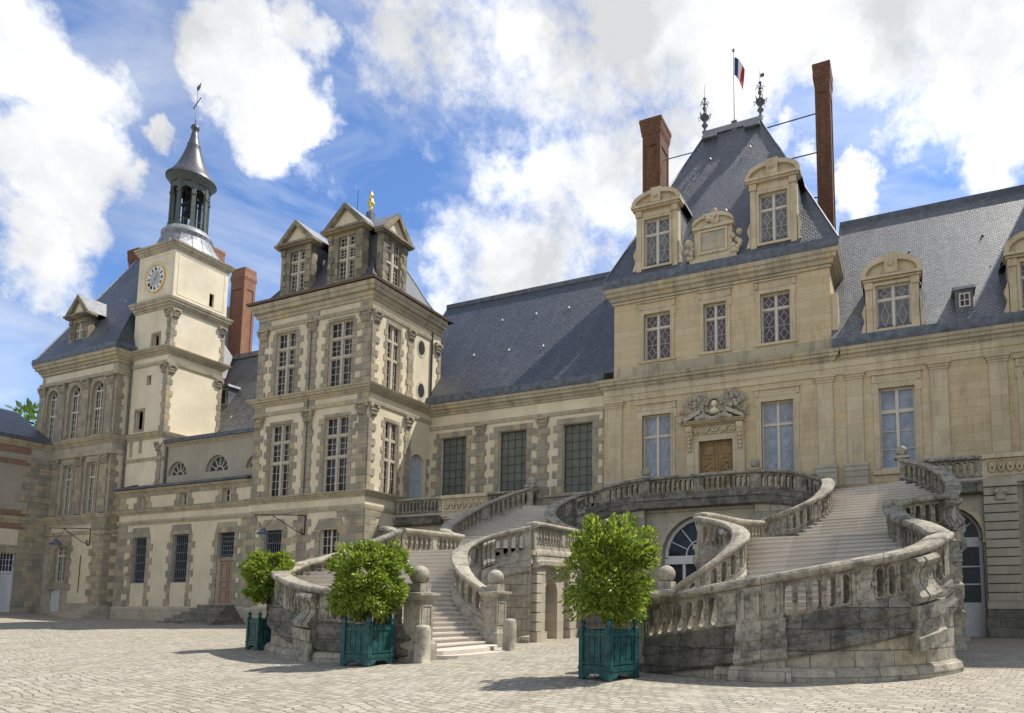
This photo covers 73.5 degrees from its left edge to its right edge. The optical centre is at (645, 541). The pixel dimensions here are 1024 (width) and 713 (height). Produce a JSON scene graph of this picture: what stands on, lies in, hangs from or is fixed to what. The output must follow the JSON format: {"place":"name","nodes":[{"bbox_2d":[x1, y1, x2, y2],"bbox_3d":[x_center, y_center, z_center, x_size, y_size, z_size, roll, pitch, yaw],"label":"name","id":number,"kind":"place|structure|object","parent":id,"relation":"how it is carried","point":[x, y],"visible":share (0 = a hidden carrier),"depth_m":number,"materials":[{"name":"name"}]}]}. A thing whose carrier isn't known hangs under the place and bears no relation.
{"place":"outdoors","nodes":[
{"label":"outdoors","id":0,"kind":"place"},
{"bbox_2d":[0,613,1023,712],"bbox_3d":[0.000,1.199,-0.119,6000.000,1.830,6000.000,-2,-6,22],"label":"ground","id":1,"kind":"structure","parent":0,"point":[51,664],"depth_m":12.67,"materials":[{"name":"beige stone"}]},
{"bbox_2d":[5,398,38,428],"bbox_3d":[-60.273,-3.305,65.839,15.296,23.387,14.995,-2,-6,22],"label":"chestnut tree","id":2,"kind":"object","parent":1,"relation":"on","point":[28,408],"visible":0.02,"depth_m":64.30,"materials":[{"name":"green plant"}]},
{"bbox_2d":[0,408,53,612],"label":"side wing","id":3,"kind":"structure","parent":1,"relation":"on","point":[26,448],"depth_m":46.88,"materials":[{"name":"beige stone"}]},
{"bbox_2d":[0,553,14,611],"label":"door","id":4,"kind":"structure","parent":3,"relation":"in","point":[6,559],"depth_m":46.03,"materials":[{"name":"white paint"}]},
{"bbox_2d":[31,246,234,618],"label":"end pavilion","id":5,"kind":"structure","parent":1,"relation":"on","point":[81,363],"depth_m":47.30,"materials":[{"name":"grey stone"}]},
{"bbox_2d":[48,392,56,440],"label":"window","id":6,"kind":"structure","parent":5,"relation":"in","point":[54,397],"depth_m":49.41,"materials":[{"name":"beige paint"}]},
{"bbox_2d":[50,589,59,610],"bbox_3d":[-41.460,4.414,47.110,1.200,2.100,0.100,-2,-6,22],"label":"door","id":7,"kind":"structure","parent":5,"relation":"in","point":[54,603],"depth_m":47.17,"materials":[{"name":"white paint"}]},
{"bbox_2d":[56,546,66,581],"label":"window","id":8,"kind":"structure","parent":5,"relation":"in","point":[60,571],"depth_m":47.34,"materials":[{"name":"beige paint"}]},
{"bbox_2d":[63,466,72,514],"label":"window","id":9,"kind":"structure","parent":5,"relation":"in","point":[69,468],"depth_m":47.86,"materials":[{"name":"beige paint"}]},
{"bbox_2d":[49,528,90,549],"bbox_3d":[-39.454,-0.189,45.667,2.628,1.516,0.750,0,-6,1],"label":"bracket lamp","id":10,"kind":"object","parent":5,"relation":"attached to","point":[55,544],"visible":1,"depth_m":45.71,"materials":[{"name":"black metal"}]},
{"bbox_2d":[69,386,79,437],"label":"window","id":11,"kind":"structure","parent":5,"relation":"in","point":[76,395],"depth_m":48.42,"materials":[{"name":"beige paint"}]},
{"bbox_2d":[87,463,96,512],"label":"window","id":12,"kind":"structure","parent":5,"relation":"in","point":[90,502],"depth_m":46.84,"materials":[{"name":"beige paint"}]},
{"bbox_2d":[92,382,102,434],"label":"window","id":13,"kind":"structure","parent":5,"relation":"in","point":[99,390],"depth_m":47.42,"materials":[{"name":"beige paint"}]},
{"bbox_2d":[121,83,235,489],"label":"clock tower","id":14,"kind":"structure","parent":1,"relation":"on","point":[178,309],"depth_m":47.41,"materials":[{"name":"grey stone"}]},
{"bbox_2d":[108,266,258,624],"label":"wing","id":15,"kind":"structure","parent":1,"relation":"on","point":[182,538],"depth_m":43.59,"materials":[{"name":"beige stone"}]},
{"bbox_2d":[132,537,146,582],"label":"window","id":16,"kind":"structure","parent":15,"relation":"in","point":[140,564],"depth_m":44.71,"materials":[{"name":"grey glass"}]},
{"bbox_2d":[171,462,185,475],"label":"half round window","id":17,"kind":"structure","parent":15,"relation":"in","point":[179,469],"depth_m":45.45,"materials":[{"name":"beige paint"}]},
{"bbox_2d":[172,535,187,582],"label":"window","id":18,"kind":"structure","parent":15,"relation":"in","point":[181,544],"depth_m":43.21,"materials":[{"name":"grey glass"}]},
{"bbox_2d":[183,493,186,504],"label":"window","id":19,"kind":"structure","parent":15,"relation":"in","point":[185,494],"depth_m":43.66,"materials":[{"name":"grey glass"}]},
{"bbox_2d":[208,455,227,471],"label":"half round window","id":20,"kind":"structure","parent":15,"relation":"in","point":[219,463],"depth_m":44.02,"materials":[{"name":"grey glass"}]},
{"bbox_2d":[218,558,232,603],"bbox_3d":[-25.885,2.456,41.445,1.450,2.880,0.160,-2,-6,22],"label":"door","id":21,"kind":"structure","parent":15,"relation":"in","point":[226,567],"depth_m":41.49,"materials":[{"name":"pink wood"}]},
{"bbox_2d":[218,532,233,557],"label":"window","id":22,"kind":"structure","parent":15,"relation":"in","point":[227,539],"depth_m":41.69,"materials":[{"name":"blue metal"}]},
{"bbox_2d":[225,489,230,500],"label":"window","id":23,"kind":"structure","parent":15,"relation":"in","point":[228,491],"depth_m":42.15,"materials":[{"name":"beige paint"}]},
{"bbox_2d":[245,612,270,649],"bbox_3d":[-12.017,2.820,21.225,0.872,1.170,0.872,-4,-7,38],"label":"wooden planter","id":24,"kind":"object","parent":1,"relation":"on","point":[258,633],"visible":0.51,"depth_m":20.84,"materials":[{"name":"teal paint"}]},
{"bbox_2d":[237,549,295,618],"bbox_3d":[-12.088,1.369,21.339,1.753,2.253,1.698,2,-6,-20],"label":"orange tree","id":25,"kind":"object","parent":24,"relation":"on","point":[257,570],"visible":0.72,"depth_m":20.98,"materials":[{"name":"green plant"}]},
{"bbox_2d":[241,189,454,623],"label":"corner pavilion","id":26,"kind":"structure","parent":1,"relation":"on","point":[353,323],"depth_m":40.08,"materials":[{"name":"stone"}]},
{"bbox_2d":[265,530,281,577],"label":"window","id":27,"kind":"structure","parent":26,"relation":"in","point":[273,541],"depth_m":40.18,"materials":[{"name":"black glass"}]},
{"bbox_2d":[254,514,305,539],"bbox_3d":[-21.291,-0.824,38.745,2.897,1.516,0.745,0,-6,3],"label":"bracket lamp","id":28,"kind":"object","parent":26,"relation":"attached to","point":[263,532],"visible":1,"depth_m":38.80,"materials":[{"name":"black metal"}]},
{"bbox_2d":[270,424,290,496],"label":"window","id":29,"kind":"structure","parent":26,"relation":"in","point":[281,444],"depth_m":40.62,"materials":[{"name":"glass"}]},
{"bbox_2d":[277,332,295,394],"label":"window","id":30,"kind":"structure","parent":26,"relation":"in","point":[287,346],"depth_m":41.19,"materials":[{"name":"wood"}]},
{"bbox_2d":[321,530,338,555],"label":"window","id":31,"kind":"structure","parent":26,"relation":"in","point":[329,537],"depth_m":38.58,"materials":[{"name":"glass"}]},
{"bbox_2d":[325,416,348,491],"bbox_3d":[-17.853,-5.027,38.892,1.800,4.430,0.170,-2,-6,22],"label":"window","id":32,"kind":"structure","parent":26,"relation":"in","point":[337,435],"depth_m":38.94,"materials":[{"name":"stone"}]},
{"bbox_2d":[330,320,352,386],"bbox_3d":[-17.853,-10.988,39.483,1.800,4.050,0.170,-2,-6,22],"label":"window","id":33,"kind":"structure","parent":26,"relation":"in","point":[341,350],"depth_m":39.55,"materials":[{"name":"glass"}]},
{"bbox_2d":[383,422,396,494],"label":"window","id":34,"kind":"structure","parent":26,"relation":"in","point":[390,429],"depth_m":39.66,"materials":[{"name":"wood"}]},
{"bbox_2d":[386,325,398,390],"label":"window","id":35,"kind":"structure","parent":26,"relation":"in","point":[392,350],"depth_m":40.16,"materials":[{"name":"wood"}]},
{"bbox_2d":[409,455,421,497],"bbox_3d":[-14.412,-3.340,41.616,0.090,4.150,1.380,-2,-6,22],"label":"door","id":36,"kind":"structure","parent":26,"relation":"in","point":[415,472],"depth_m":41.76,"materials":[{"name":"grey paint"}]},
{"bbox_2d":[417,381,424,400],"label":"round window","id":37,"kind":"structure","parent":26,"relation":"in","point":[420,386],"depth_m":42.20,"materials":[{"name":"stone"}]},
{"bbox_2d":[417,338,425,358],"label":"round window","id":38,"kind":"structure","parent":26,"relation":"in","point":[421,351],"depth_m":42.42,"materials":[{"name":"stone"}]},
{"bbox_2d":[340,616,395,666],"bbox_3d":[-6.741,2.409,16.277,0.872,1.170,0.872,-2,-6,22],"label":"wooden planter","id":39,"kind":"object","parent":1,"relation":"on","point":[368,644],"visible":0.98,"depth_m":15.97,"materials":[{"name":"teal paint"}]},
{"bbox_2d":[324,538,414,624],"bbox_3d":[-6.770,0.981,16.359,2.035,2.202,1.919,-2,-6,22],"label":"orange tree","id":40,"kind":"object","parent":39,"relation":"in","point":[382,564],"visible":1,"depth_m":16.07,"materials":[{"name":"green plant"}]},
{"bbox_2d":[413,625,430,663],"bbox_3d":[-5.541,2.565,16.620,0.420,0.980,0.420,-2,-6,22],"label":"bollard","id":41,"kind":"object","parent":1,"relation":"on","point":[422,645],"visible":0.9,"depth_m":16.46,"materials":[{"name":"stone"}]},
{"bbox_2d":[393,489,543,530],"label":"arcade terrace","id":42,"kind":"structure","parent":1,"relation":"on","point":[435,513],"depth_m":38.33,"materials":[{"name":"grey stone"}]},
{"bbox_2d":[502,619,516,650],"bbox_3d":[-4.001,2.769,19.736,0.420,0.980,0.420,-2,-6,22],"label":"bollard","id":43,"kind":"object","parent":1,"relation":"on","point":[509,642],"visible":0.91,"depth_m":19.58,"materials":[{"name":"stone"}]},
{"bbox_2d":[426,271,613,504],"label":"gallery wing","id":44,"kind":"structure","parent":1,"relation":"on","point":[515,400],"depth_m":41.35,"materials":[{"name":"grey stone"}]},
{"bbox_2d":[442,437,466,495],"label":"window","id":45,"kind":"structure","parent":44,"relation":"in","point":[454,450],"depth_m":42.28,"materials":[{"name":"grey glass"}]},
{"bbox_2d":[500,430,526,490],"bbox_3d":[-7.918,-4.665,40.572,1.950,4.080,0.110,-2,-6,22],"label":"window","id":46,"kind":"structure","parent":44,"relation":"in","point":[513,444],"depth_m":40.65,"materials":[{"name":"grey glass"}]},
{"bbox_2d":[564,422,592,492],"bbox_3d":[-3.828,-4.827,38.931,1.930,4.080,0.110,-2,-6,22],"label":"window","id":47,"kind":"structure","parent":44,"relation":"in","point":[578,437],"depth_m":38.98,"materials":[{"name":"grey glass"}]},
{"bbox_2d":[578,619,639,681],"bbox_3d":[-0.722,2.130,13.301,0.872,1.170,0.872,-5,-8,42],"label":"wooden planter","id":48,"kind":"object","parent":1,"relation":"on","point":[608,653],"visible":0.97,"depth_m":13.03,"materials":[{"name":"teal paint"}]},
{"bbox_2d":[552,511,662,629],"bbox_3d":[-0.793,0.638,13.500,2.168,2.474,2.157,1,-6,-8],"label":"orange tree","id":49,"kind":"object","parent":48,"relation":"in","point":[601,552],"visible":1,"depth_m":13.00,"materials":[{"name":"green plant"}]},
{"bbox_2d":[264,446,970,683],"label":"horseshoe staircase","id":50,"kind":"structure","parent":1,"relation":"on","point":[811,578],"depth_m":18.91,"materials":[{"name":"stone"}]},
{"bbox_2d":[665,518,696,587],"bbox_3d":[2.846,1.586,32.399,4.000,5.629,0.180,-2,-6,22],"label":"glazed door","id":51,"kind":"structure","parent":50,"relation":"in","point":[679,553],"depth_m":32.93,"materials":[{"name":"white paint"}]},
{"bbox_2d":[595,59,845,558],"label":"central pavilion","id":52,"kind":"structure","parent":1,"relation":"on","point":[725,277],"depth_m":35.99,"materials":[{"name":"stone"}]},
{"bbox_2d":[644,414,670,485],"bbox_3d":[0.723,-4.974,36.786,1.660,3.950,0.130,-2,-6,22],"label":"window","id":53,"kind":"structure","parent":52,"relation":"in","point":[657,439],"depth_m":36.83,"materials":[{"name":"glass"}]},
{"bbox_2d":[646,312,669,359],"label":"window","id":54,"kind":"structure","parent":52,"relation":"in","point":[657,326],"depth_m":37.40,"materials":[{"name":"grey glass"}]},
{"bbox_2d":[705,302,725,351],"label":"window","id":55,"kind":"structure","parent":52,"relation":"in","point":[715,315],"depth_m":36.17,"materials":[{"name":"grey glass"}]},
{"bbox_2d":[700,440,732,488],"bbox_3d":[3.805,-3.553,35.362,1.850,3.540,0.133,-2,-6,22],"label":"door","id":56,"kind":"structure","parent":52,"relation":"in","point":[717,456],"depth_m":35.43,"materials":[{"name":"brown wood"}]},
{"bbox_2d":[731,48,744,130],"bbox_3d":[5.996,-29.229,43.270,0.880,5.900,0.369,-2,-6,22],"label":"flagpole","id":57,"kind":"object","parent":52,"relation":"on","point":[739,71],"visible":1,"depth_m":43.36,"materials":[{"name":"white metal"}]},
{"bbox_2d":[761,291,790,342],"bbox_3d":[6.851,-11.619,34.939,1.550,2.690,0.130,-2,-6,22],"label":"window","id":58,"kind":"structure","parent":52,"relation":"in","point":[775,308],"depth_m":34.96,"materials":[{"name":"grey glass"}]},
{"bbox_2d":[762,400,794,477],"bbox_3d":[6.853,-5.218,34.325,1.660,3.950,0.130,-2,-6,22],"label":"window","id":59,"kind":"structure","parent":52,"relation":"in","point":[777,417],"depth_m":34.36,"materials":[{"name":"blue glass"}]},
{"bbox_2d":[831,184,1023,484],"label":"long wing","id":60,"kind":"structure","parent":1,"relation":"on","point":[927,337],"depth_m":32.26,"materials":[{"name":"beige stone"}]},
{"bbox_2d":[879,386,917,468],"bbox_3d":[12.154,-5.429,32.198,1.630,3.950,0.130,-2,-6,22],"label":"window","id":61,"kind":"structure","parent":60,"relation":"in","point":[897,411],"depth_m":32.24,"materials":[{"name":"glass"}]},
{"bbox_2d":[917,451,1023,637],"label":"arcade terrace","id":62,"kind":"structure","parent":1,"relation":"on","point":[991,505],"depth_m":27.62,"materials":[{"name":"grey stone"}]},
{"bbox_2d":[960,511,986,636],"bbox_3d":[13.013,1.358,28.685,2.680,5.550,0.170,-2,-6,22],"label":"glazed door","id":63,"kind":"structure","parent":62,"relation":"in","point":[972,563],"depth_m":28.30,"materials":[{"name":"white paint"}]},
{"bbox_2d":[0,0,1023,557],"label":"sky","id":64,"kind":"structure","parent":0,"point":[505,139],"materials":[{"name":"blue"}]}
]}

